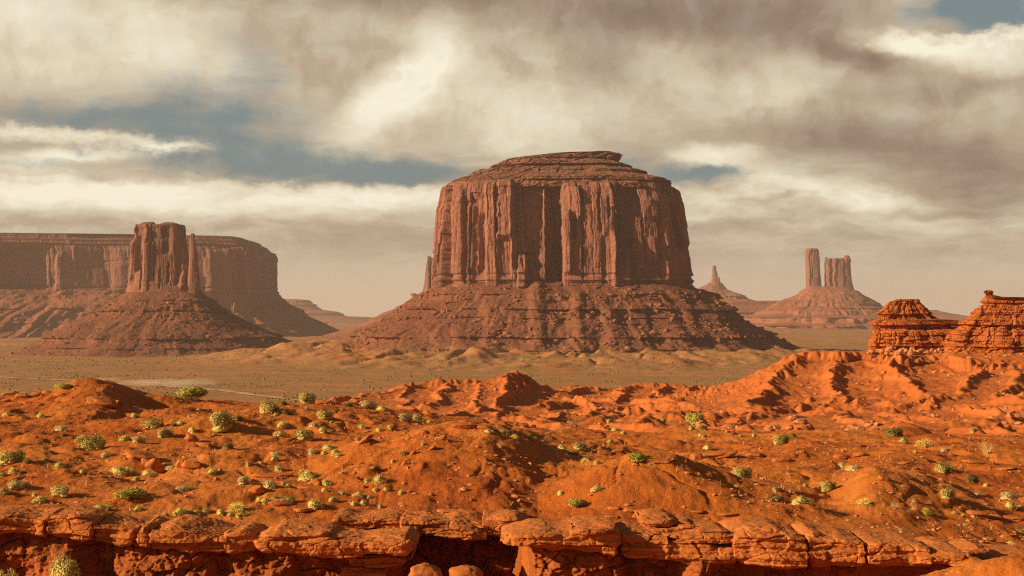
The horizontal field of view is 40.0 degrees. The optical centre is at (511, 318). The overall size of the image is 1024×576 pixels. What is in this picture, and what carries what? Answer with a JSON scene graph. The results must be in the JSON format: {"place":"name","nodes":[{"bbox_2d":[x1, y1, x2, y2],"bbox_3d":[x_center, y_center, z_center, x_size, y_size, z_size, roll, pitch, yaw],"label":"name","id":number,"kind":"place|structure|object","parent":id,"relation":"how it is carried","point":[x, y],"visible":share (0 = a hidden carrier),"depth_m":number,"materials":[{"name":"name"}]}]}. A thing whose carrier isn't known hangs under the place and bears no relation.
{"place":"outdoors","nodes":[
{"label":"outdoors","id":0,"kind":"place"},
{"bbox_2d":[0,377,298,399],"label":"dirt road","id":1,"kind":"structure","parent":0,"point":[246,393],"depth_m":1124.26,"materials":[{"name":"soil"}]},
{"bbox_2d":[0,323,1023,575],"bbox_3d":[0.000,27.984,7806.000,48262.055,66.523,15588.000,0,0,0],"label":"ground","id":2,"kind":"structure","parent":0,"point":[780,391],"depth_m":87.48,"materials":[{"name":"red soil"}]},
{"bbox_2d":[0,566,18,575],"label":"shrub","id":3,"kind":"object","parent":2,"relation":"on","point":[8,573],"visible":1,"depth_m":45.54,"materials":[{"name":"green plant"}]},
{"bbox_2d":[0,448,25,464],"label":"shrub","id":4,"kind":"object","parent":2,"relation":"on","point":[11,457],"visible":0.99,"depth_m":65.45,"materials":[{"name":"green plant"}]},
{"bbox_2d":[8,479,27,489],"bbox_3d":[-20.671,6.917,58.649,0.657,0.402,1.080,0,0,22],"label":"sagebrush","id":5,"kind":"object","parent":2,"relation":"on","point":[15,485],"visible":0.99,"depth_m":58.56,"materials":[{"name":"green plant"}]},
{"bbox_2d":[31,495,47,503],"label":"tuft","id":6,"kind":"object","parent":2,"relation":"on","point":[42,499],"visible":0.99,"depth_m":55.67,"materials":[{"name":"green plant"}]},
{"bbox_2d":[50,484,68,496],"bbox_3d":[-18.282,6.963,57.020,0.889,0.523,0.612,0,0,10],"label":"shrub","id":7,"kind":"object","parent":2,"relation":"on","point":[61,491],"visible":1,"depth_m":56.83,"materials":[{"name":"green plant"}]},
{"bbox_2d":[49,554,81,575],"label":"shrub","id":8,"kind":"object","parent":2,"relation":"on","point":[68,567],"visible":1,"depth_m":45.40,"materials":[{"name":"green plant"}]},
{"bbox_2d":[75,433,106,450],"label":"shrub","id":9,"kind":"object","parent":2,"relation":"on","point":[91,443],"visible":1,"depth_m":71.13,"materials":[{"name":"green plant"}]},
{"bbox_2d":[86,395,117,407],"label":"rock","id":10,"kind":"object","parent":2,"relation":"on","point":[101,401],"visible":1,"depth_m":91.12,"materials":[{"name":"stone"}]},
{"bbox_2d":[108,465,133,475],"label":"tuft","id":11,"kind":"object","parent":2,"relation":"on","point":[121,471],"visible":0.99,"depth_m":65.28,"materials":[{"name":"green plant"}]},
{"bbox_2d":[113,488,147,499],"bbox_3d":[-15.167,6.989,55.839,1.519,0.503,1.344,0,0,-29],"label":"bush","id":12,"kind":"object","parent":2,"relation":"on","point":[130,493],"visible":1,"depth_m":55.55,"materials":[{"name":"green plant"}]},
{"bbox_2d":[126,450,155,460],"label":"rock","id":13,"kind":"object","parent":2,"relation":"on","point":[135,455],"visible":0.81,"depth_m":67.42,"materials":[{"name":"stone"}]},
{"bbox_2d":[141,469,157,476],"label":"tuft","id":14,"kind":"object","parent":2,"relation":"on","point":[150,473],"visible":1,"depth_m":65.34,"materials":[{"name":"yellow plant"}]},
{"bbox_2d":[8,222,293,356],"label":"butte","id":15,"kind":"object","parent":2,"relation":"on","point":[164,305],"visible":0.94,"depth_m":2210.02,"materials":[{"name":"stone"}]},
{"bbox_2d":[140,418,162,428],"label":"shrub","id":16,"kind":"object","parent":2,"relation":"on","point":[155,423],"visible":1,"depth_m":80.15,"materials":[{"name":"green plant"}]},
{"bbox_2d":[145,458,163,472],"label":"rock","id":17,"kind":"object","parent":2,"relation":"on","point":[155,464],"visible":0.89,"depth_m":66.18,"materials":[{"name":"stone"}]},
{"bbox_2d":[157,427,173,437],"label":"shrub","id":18,"kind":"object","parent":2,"relation":"on","point":[164,433],"visible":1,"depth_m":74.67,"materials":[{"name":"green plant"}]},
{"bbox_2d":[0,233,339,337],"bbox_3d":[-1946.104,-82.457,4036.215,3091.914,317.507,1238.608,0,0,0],"label":"mesa","id":19,"kind":"structure","parent":2,"relation":"on","point":[49,282],"depth_m":3975.48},
{"bbox_2d":[171,507,189,515],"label":"tuft","id":20,"kind":"object","parent":2,"relation":"on","point":[179,511],"visible":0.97,"depth_m":53.63,"materials":[{"name":"yellow plant"}]},
{"bbox_2d":[175,484,192,491],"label":"sagebrush","id":21,"kind":"object","parent":2,"relation":"on","point":[186,488],"visible":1,"depth_m":57.76,"materials":[{"name":"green plant"}]},
{"bbox_2d":[181,460,200,468],"bbox_3d":[-14.730,6.775,64.641,0.946,0.453,0.643,4,0,0],"label":"rock","id":22,"kind":"object","parent":2,"relation":"on","point":[187,464],"visible":1,"depth_m":64.42,"materials":[{"name":"stone"}]},
{"bbox_2d":[175,386,208,399],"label":"bush","id":23,"kind":"object","parent":2,"relation":"on","point":[192,393],"visible":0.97,"depth_m":103.25,"materials":[{"name":"green plant"}]},
{"bbox_2d":[184,434,199,441],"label":"rock","id":24,"kind":"object","parent":2,"relation":"on","point":[190,438],"visible":0.94,"depth_m":73.54,"materials":[{"name":"stone"}]},
{"bbox_2d":[209,409,235,431],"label":"shrub","id":25,"kind":"object","parent":2,"relation":"on","point":[221,421],"visible":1,"depth_m":76.30,"materials":[{"name":"green plant"}]},
{"bbox_2d":[226,499,248,511],"bbox_3d":[-10.723,7.297,54.665,1.272,0.535,0.953,0,0,41],"label":"grass tuft","id":26,"kind":"object","parent":2,"relation":"on","point":[236,507],"visible":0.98,"depth_m":54.50,"materials":[{"name":"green plant"}]},
{"bbox_2d":[238,476,249,484],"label":"sagebrush","id":27,"kind":"object","parent":2,"relation":"on","point":[243,481],"visible":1,"depth_m":57.50,"materials":[{"name":"beige plant"}]},
{"bbox_2d":[248,485,264,493],"bbox_3d":[-10.313,6.927,56.743,0.715,0.370,0.497,-8,0,0],"label":"rock","id":28,"kind":"object","parent":2,"relation":"on","point":[257,489],"visible":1,"depth_m":56.56,"materials":[{"name":"stone"}]},
{"bbox_2d":[259,400,279,413],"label":"shrub","id":29,"kind":"object","parent":2,"relation":"on","point":[270,407],"visible":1,"depth_m":82.70,"materials":[{"name":"green plant"}]},
{"bbox_2d":[262,479,276,489],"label":"sagebrush","id":30,"kind":"object","parent":2,"relation":"on","point":[271,485],"visible":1,"depth_m":57.41,"materials":[{"name":"beige plant"}]},
{"bbox_2d":[253,472,291,477],"bbox_3d":[-10.797,7.086,63.519,1.801,0.170,1.258,3,0,0],"label":"rock","id":31,"kind":"object","parent":2,"relation":"on","point":[275,474],"visible":1,"depth_m":63.17,"materials":[{"name":"stone"}]},
{"bbox_2d":[268,500,294,505],"bbox_3d":[-9.128,7.310,55.531,1.061,0.230,0.739,2,0,0],"label":"rock","id":32,"kind":"object","parent":2,"relation":"on","point":[279,503],"visible":1,"depth_m":55.31,"materials":[{"name":"stone"}]},
{"bbox_2d":[293,507,312,511],"bbox_3d":[-8.251,7.521,55.184,0.864,0.157,0.604,0,0,0],"label":"rock","id":33,"kind":"object","parent":2,"relation":"on","point":[302,509],"visible":1,"depth_m":55.03,"materials":[{"name":"stone"}]},
{"bbox_2d":[295,429,314,440],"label":"shrub","id":34,"kind":"object","parent":2,"relation":"on","point":[306,435],"visible":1,"depth_m":75.75,"materials":[{"name":"green plant"}]},
{"bbox_2d":[298,392,315,403],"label":"shrub","id":35,"kind":"object","parent":2,"relation":"on","point":[308,398],"visible":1,"depth_m":112.22,"materials":[{"name":"green plant"}]},
{"bbox_2d":[297,468,322,481],"bbox_3d":[-8.943,6.951,62.408,1.324,0.556,0.829,0,0,27],"label":"shrub","id":36,"kind":"object","parent":2,"relation":"on","point":[307,476],"visible":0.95,"depth_m":62.21,"materials":[{"name":"green plant"}]},
{"bbox_2d":[307,498,323,509],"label":"tuft","id":37,"kind":"object","parent":2,"relation":"on","point":[314,505],"visible":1,"depth_m":55.45,"materials":[{"name":"yellow plant"}]},
{"bbox_2d":[316,409,333,418],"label":"shrub","id":38,"kind":"object","parent":2,"relation":"on","point":[325,415],"visible":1,"depth_m":82.47,"materials":[{"name":"green plant"}]},
{"bbox_2d":[285,299,372,321],"bbox_3d":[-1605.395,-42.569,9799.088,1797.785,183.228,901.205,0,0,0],"label":"mesa","id":39,"kind":"structure","parent":2,"relation":"on","point":[311,309],"depth_m":9607.24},
{"bbox_2d":[355,434,373,444],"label":"rock","id":40,"kind":"object","parent":2,"relation":"on","point":[366,439],"visible":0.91,"depth_m":66.17,"materials":[{"name":"stone"}]},
{"bbox_2d":[332,507,403,528],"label":"rock slab","id":41,"kind":"object","parent":2,"relation":"on","point":[354,518],"visible":0.84,"depth_m":51.80,"materials":[{"name":"stone"}]},
{"bbox_2d":[359,400,377,407],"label":"sagebrush","id":42,"kind":"object","parent":2,"relation":"on","point":[368,405],"visible":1,"depth_m":116.23,"materials":[{"name":"green plant"}]},
{"bbox_2d":[313,256,433,339],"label":"butte","id":43,"kind":"object","parent":2,"relation":"on","point":[428,285],"visible":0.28,"depth_m":3553.77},
{"bbox_2d":[371,475,387,483],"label":"tuft","id":44,"kind":"object","parent":2,"relation":"on","point":[377,479],"visible":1,"depth_m":58.39,"materials":[{"name":"yellow plant"}]},
{"bbox_2d":[399,413,412,420],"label":"sagebrush","id":45,"kind":"object","parent":2,"relation":"on","point":[406,417],"visible":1,"depth_m":95.11,"materials":[{"name":"green plant"}]},
{"bbox_2d":[408,562,441,575],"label":"boulder","id":46,"kind":"object","parent":2,"relation":"on","point":[424,569],"visible":1,"depth_m":46.54,"materials":[{"name":"stone"}]},
{"bbox_2d":[451,423,476,427],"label":"rock","id":47,"kind":"object","parent":2,"relation":"on","point":[461,425],"visible":1,"depth_m":65.93,"materials":[{"name":"stone"}]},
{"bbox_2d":[448,565,482,575],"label":"boulder","id":48,"kind":"object","parent":2,"relation":"on","point":[464,570],"visible":1,"depth_m":46.55,"materials":[{"name":"stone"}]},
{"bbox_2d":[0,532,980,575],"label":"rock wall","id":49,"kind":"structure","parent":2,"relation":"on","point":[24,554],"depth_m":47.78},
{"bbox_2d":[0,504,69,536],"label":"rock slab","id":50,"kind":"object","parent":49,"relation":"on","point":[30,519],"visible":0.91,"depth_m":47.49,"materials":[{"name":"stone"}]},
{"bbox_2d":[46,505,115,541],"bbox_3d":[-14.908,7.160,48.800,1.705,1.079,3.319,0,0,0],"label":"rock slab","id":51,"kind":"object","parent":49,"relation":"on","point":[79,523],"visible":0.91,"depth_m":47.46,"materials":[{"name":"stone"}]},
{"bbox_2d":[94,514,148,546],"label":"rock slab","id":52,"kind":"object","parent":49,"relation":"on","point":[114,530],"visible":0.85,"depth_m":47.55,"materials":[{"name":"stone"}]},
{"bbox_2d":[133,516,160,547],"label":"rock slab","id":53,"kind":"object","parent":49,"relation":"on","point":[135,543],"visible":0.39,"depth_m":47.74,"materials":[{"name":"stone"}]},
{"bbox_2d":[136,517,168,547],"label":"rock slab","id":54,"kind":"object","parent":49,"relation":"on","point":[142,539],"visible":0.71,"depth_m":47.24,"materials":[{"name":"stone"}]},
{"bbox_2d":[148,514,235,552],"bbox_3d":[-10.878,7.458,48.734,2.800,1.056,3.503,0,0,0],"label":"rock slab","id":55,"kind":"object","parent":49,"relation":"on","point":[188,533],"visible":0.93,"depth_m":47.37,"materials":[{"name":"stone"}]},
{"bbox_2d":[222,522,268,554],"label":"rock slab","id":56,"kind":"object","parent":49,"relation":"on","point":[240,537],"visible":0.84,"depth_m":47.60,"materials":[{"name":"stone"}]},
{"bbox_2d":[254,520,419,558],"bbox_3d":[-5.950,7.576,48.425,5.455,1.038,3.680,0,0,0],"label":"rock slab","id":57,"kind":"object","parent":49,"relation":"on","point":[311,538],"visible":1,"depth_m":46.96,"materials":[{"name":"stone"}]},
{"bbox_2d":[340,564,388,575],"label":"rock slab","id":58,"kind":"object","parent":49,"relation":"on","point":[349,570],"visible":0.55,"depth_m":47.78,"materials":[{"name":"stone"}]},
{"bbox_2d":[344,546,416,567],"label":"rock slab","id":59,"kind":"object","parent":49,"relation":"on","point":[378,561],"visible":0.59,"depth_m":47.49,"materials":[{"name":"stone"}]},
{"bbox_2d":[399,509,486,540],"bbox_3d":[-2.525,7.789,53.080,3.291,0.946,3.618,0,0,0],"label":"rock slab","id":60,"kind":"object","parent":49,"relation":"on","point":[426,523],"visible":0.89,"depth_m":51.49,"materials":[{"name":"stone"}]},
{"bbox_2d":[433,509,492,531],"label":"rock slab","id":61,"kind":"object","parent":60,"relation":"on","point":[475,517],"visible":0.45,"depth_m":53.37,"materials":[{"name":"stone"}]},
{"bbox_2d":[482,509,527,536],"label":"rock slab","id":62,"kind":"object","parent":49,"relation":"on","point":[494,521],"visible":0.66,"depth_m":52.37,"materials":[{"name":"stone"}]},
{"bbox_2d":[500,515,621,555],"bbox_3d":[1.628,7.415,48.286,4.077,1.080,3.571,0,0,0],"label":"rock slab","id":63,"kind":"object","parent":49,"relation":"on","point":[553,535],"visible":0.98,"depth_m":46.85,"materials":[{"name":"stone"}]},
{"bbox_2d":[568,518,614,536],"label":"rock slab","id":64,"kind":"object","parent":63,"relation":"on","point":[584,530],"visible":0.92,"depth_m":46.55,"materials":[{"name":"stone"}]},
{"bbox_2d":[615,520,669,559],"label":"rock slab","id":65,"kind":"object","parent":49,"relation":"on","point":[638,540],"visible":0.85,"depth_m":47.30,"materials":[{"name":"stone"}]},
{"bbox_2d":[664,542,736,564],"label":"rock slab","id":66,"kind":"object","parent":49,"relation":"on","point":[709,553],"visible":0.6,"depth_m":47.15,"materials":[{"name":"stone"}]},
{"bbox_2d":[668,537,733,543],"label":"rock slab","id":67,"kind":"object","parent":66,"relation":"on","point":[718,541],"visible":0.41,"depth_m":47.24,"materials":[{"name":"stone"}]},
{"bbox_2d":[662,519,732,539],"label":"rock slab","id":68,"kind":"object","parent":67,"relation":"on","point":[703,529],"visible":0.79,"depth_m":47.61,"materials":[{"name":"stone"}]},
{"bbox_2d":[637,514,694,532],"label":"rock slab","id":69,"kind":"object","parent":68,"relation":"on","point":[684,522],"visible":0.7,"depth_m":48.29,"materials":[{"name":"stone"}]},
{"bbox_2d":[634,508,677,526],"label":"rock slab","id":70,"kind":"object","parent":69,"relation":"on","point":[654,517],"visible":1,"depth_m":49.00,"materials":[{"name":"stone"}]},
{"bbox_2d":[728,525,808,568],"bbox_3d":[8.646,7.787,48.515,2.619,1.259,3.598,0,0,0],"label":"rock slab","id":71,"kind":"object","parent":49,"relation":"on","point":[773,550],"visible":0.85,"depth_m":47.00,"materials":[{"name":"stone"}]},
{"bbox_2d":[717,516,805,539],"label":"rock slab","id":72,"kind":"object","parent":71,"relation":"on","point":[759,524],"visible":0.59,"depth_m":48.82,"materials":[{"name":"stone"}]},
{"bbox_2d":[791,521,865,566],"bbox_3d":[10.843,7.816,48.581,2.070,1.319,3.364,0,0,0],"label":"rock slab","id":73,"kind":"object","parent":49,"relation":"on","point":[827,546],"visible":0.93,"depth_m":47.21,"materials":[{"name":"stone"}]},
{"bbox_2d":[849,530,933,565],"bbox_3d":[12.946,7.941,48.421,2.349,0.961,3.389,0,0,0],"label":"rock slab","id":74,"kind":"object","parent":49,"relation":"on","point":[884,548],"visible":0.91,"depth_m":47.11,"materials":[{"name":"stone"}]},
{"bbox_2d":[914,536,981,565],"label":"rock slab","id":75,"kind":"object","parent":49,"relation":"on","point":[943,551],"visible":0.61,"depth_m":47.03,"materials":[{"name":"stone"}]},
{"bbox_2d":[948,538,990,553],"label":"rock slab","id":76,"kind":"object","parent":75,"relation":"on","point":[967,545],"visible":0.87,"depth_m":47.74,"materials":[{"name":"stone"}]},
{"bbox_2d":[974,543,1023,559],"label":"rock slab","id":77,"kind":"object","parent":49,"relation":"on","point":[996,550],"visible":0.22,"depth_m":49.34,"materials":[{"name":"stone"}]},
{"bbox_2d":[0,380,1023,543],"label":"pebbles","id":78,"kind":"object","parent":2,"relation":"on","point":[513,491],"visible":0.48,"depth_m":63.08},
{"bbox_2d":[0,339,1023,430],"bbox_3d":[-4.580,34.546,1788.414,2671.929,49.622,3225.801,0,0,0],"label":"scrub vegetation","id":79,"kind":"object","parent":2,"relation":"on","point":[296,394],"visible":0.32,"depth_m":1375.83,"materials":[{"name":"green"}]},
{"bbox_2d":[1,379,1023,544],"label":"grass","id":80,"kind":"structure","parent":2,"relation":"on","point":[167,511],"depth_m":62.42,"materials":[{"name":"plant"}]},
{"bbox_2d":[344,151,797,354],"bbox_3d":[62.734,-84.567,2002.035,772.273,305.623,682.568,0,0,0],"label":"butte","id":81,"kind":"object","parent":2,"relation":"on","point":[563,253],"visible":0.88,"depth_m":1866.35,"materials":[{"name":"stone"}]},
{"bbox_2d":[567,497,586,507],"bbox_3d":[2.561,7.343,55.887,0.695,0.450,0.835,0,0,42],"label":"bush","id":82,"kind":"object","parent":2,"relation":"on","point":[577,501],"visible":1,"depth_m":55.78,"materials":[{"name":"green plant"}]},
{"bbox_2d":[572,441,586,450],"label":"sagebrush","id":83,"kind":"object","parent":2,"relation":"on","point":[580,446],"visible":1,"depth_m":73.95,"materials":[{"name":"green plant"}]},
{"bbox_2d":[628,452,647,462],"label":"bush","id":84,"kind":"object","parent":2,"relation":"on","point":[641,457],"visible":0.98,"depth_m":58.40,"materials":[{"name":"green plant"}]},
{"bbox_2d":[645,457,671,463],"bbox_3d":[6.071,5.926,58.471,1.115,0.216,0.750,6,0,0],"label":"rock","id":85,"kind":"object","parent":2,"relation":"on","point":[658,460],"visible":1,"depth_m":58.17,"materials":[{"name":"stone"}]},
{"bbox_2d":[685,412,705,425],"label":"bush","id":86,"kind":"object","parent":2,"relation":"on","point":[693,419],"visible":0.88,"depth_m":225.59,"materials":[{"name":"green plant"}]},
{"bbox_2d":[690,453,703,459],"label":"rock","id":87,"kind":"object","parent":2,"relation":"on","point":[696,456],"visible":0.94,"depth_m":78.55,"materials":[{"name":"stone"}]},
{"bbox_2d":[378,350,1023,431],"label":"rocky ridge","id":88,"kind":"structure","parent":2,"relation":"on","point":[769,427],"depth_m":268.97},
{"bbox_2d":[701,450,737,457],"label":"rock","id":89,"kind":"object","parent":2,"relation":"on","point":[722,453],"visible":0.73,"depth_m":79.64,"materials":[{"name":"stone"}]},
{"bbox_2d":[698,266,754,300],"bbox_3d":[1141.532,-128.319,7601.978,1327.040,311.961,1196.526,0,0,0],"label":"butte","id":90,"kind":"object","parent":2,"relation":"on","point":[715,285],"visible":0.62,"depth_m":7530.25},
{"bbox_2d":[731,466,752,478],"bbox_3d":[9.911,6.626,60.608,0.945,0.572,0.641,0,0,-29],"label":"shrub","id":91,"kind":"object","parent":2,"relation":"on","point":[747,472],"visible":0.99,"depth_m":60.48,"materials":[{"name":"green plant"}]},
{"bbox_2d":[725,301,777,317],"bbox_3d":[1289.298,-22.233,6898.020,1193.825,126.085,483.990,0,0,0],"label":"mesa","id":92,"kind":"structure","parent":2,"relation":"on","point":[746,308],"depth_m":6797.16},
{"bbox_2d":[772,435,789,444],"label":"shrub","id":93,"kind":"object","parent":2,"relation":"on","point":[780,439],"visible":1,"depth_m":97.45,"materials":[{"name":"green plant"}]},
{"bbox_2d":[791,495,812,504],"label":"tuft","id":94,"kind":"object","parent":2,"relation":"on","point":[799,500],"visible":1,"depth_m":56.77,"materials":[{"name":"yellow plant"}]},
{"bbox_2d":[744,248,883,329],"bbox_3d":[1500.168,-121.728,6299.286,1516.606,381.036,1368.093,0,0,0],"label":"butte","id":95,"kind":"object","parent":2,"relation":"on","point":[836,301],"visible":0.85,"depth_m":6130.48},
{"bbox_2d":[820,481,837,492],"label":"shrub","id":96,"kind":"object","parent":2,"relation":"on","point":[827,486],"visible":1,"depth_m":62.88,"materials":[{"name":"green plant"}]},
{"bbox_2d":[833,454,849,459],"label":"rock","id":97,"kind":"object","parent":2,"relation":"on","point":[840,456],"visible":0.99,"depth_m":81.19,"materials":[{"name":"stone"}]},
{"bbox_2d":[882,427,903,436],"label":"shrub","id":98,"kind":"object","parent":2,"relation":"on","point":[894,431],"visible":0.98,"depth_m":110.47,"materials":[{"name":"green plant"}]},
{"bbox_2d":[867,299,960,350],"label":"rock outcrop","id":99,"kind":"object","parent":2,"relation":"on","point":[907,323],"visible":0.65,"depth_m":446.82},
{"bbox_2d":[915,438,932,447],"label":"grass tuft","id":100,"kind":"object","parent":2,"relation":"on","point":[923,443],"visible":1,"depth_m":86.25,"materials":[{"name":"beige plant"}]},
{"bbox_2d":[933,462,953,472],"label":"shrub","id":101,"kind":"object","parent":2,"relation":"on","point":[942,468],"visible":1,"depth_m":73.89,"materials":[{"name":"green plant"}]},
{"bbox_2d":[939,487,955,499],"bbox_3d":[18.889,7.606,61.090,0.857,0.515,0.718,0,0,-11],"label":"shrub","id":102,"kind":"object","parent":2,"relation":"on","point":[948,493],"visible":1,"depth_m":60.87,"materials":[{"name":"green plant"}]},
{"bbox_2d":[929,310,967,319],"bbox_3d":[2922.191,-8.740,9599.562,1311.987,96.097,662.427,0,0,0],"label":"mesa","id":103,"kind":"structure","parent":2,"relation":"on","point":[942,315],"depth_m":9464.24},
{"bbox_2d":[964,475,980,482],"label":"shrub","id":104,"kind":"object","parent":2,"relation":"on","point":[971,478],"visible":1,"depth_m":69.92,"materials":[{"name":"green plant"}]},
{"bbox_2d":[965,510,988,516],"bbox_3d":[19.814,8.350,60.150,1.102,0.252,0.815,4,0,0],"label":"rock","id":105,"kind":"object","parent":2,"relation":"on","point":[980,513],"visible":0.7,"depth_m":59.84,"materials":[{"name":"stone"}]},
{"bbox_2d":[942,290,1023,355],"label":"rock outcrop","id":106,"kind":"object","parent":2,"relation":"on","point":[992,325],"visible":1,"depth_m":434.68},
{"bbox_2d":[999,491,1021,499],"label":"sagebrush","id":107,"kind":"object","parent":2,"relation":"on","point":[1006,496],"visible":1,"depth_m":65.36,"materials":[{"name":"beige plant"}]},
{"bbox_2d":[1005,499,1016,510],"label":"tuft","id":108,"kind":"object","parent":2,"relation":"on","point":[1010,504],"visible":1,"depth_m":62.63,"materials":[{"name":"yellow plant"}]},
{"bbox_2d":[1002,515,1023,521],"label":"rock","id":109,"kind":"object","parent":2,"relation":"on","point":[1014,518],"visible":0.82,"depth_m":60.91,"materials":[{"name":"stone"}]},
{"bbox_2d":[0,0,1023,316],"label":"sky","id":110,"kind":"structure","parent":0,"point":[327,136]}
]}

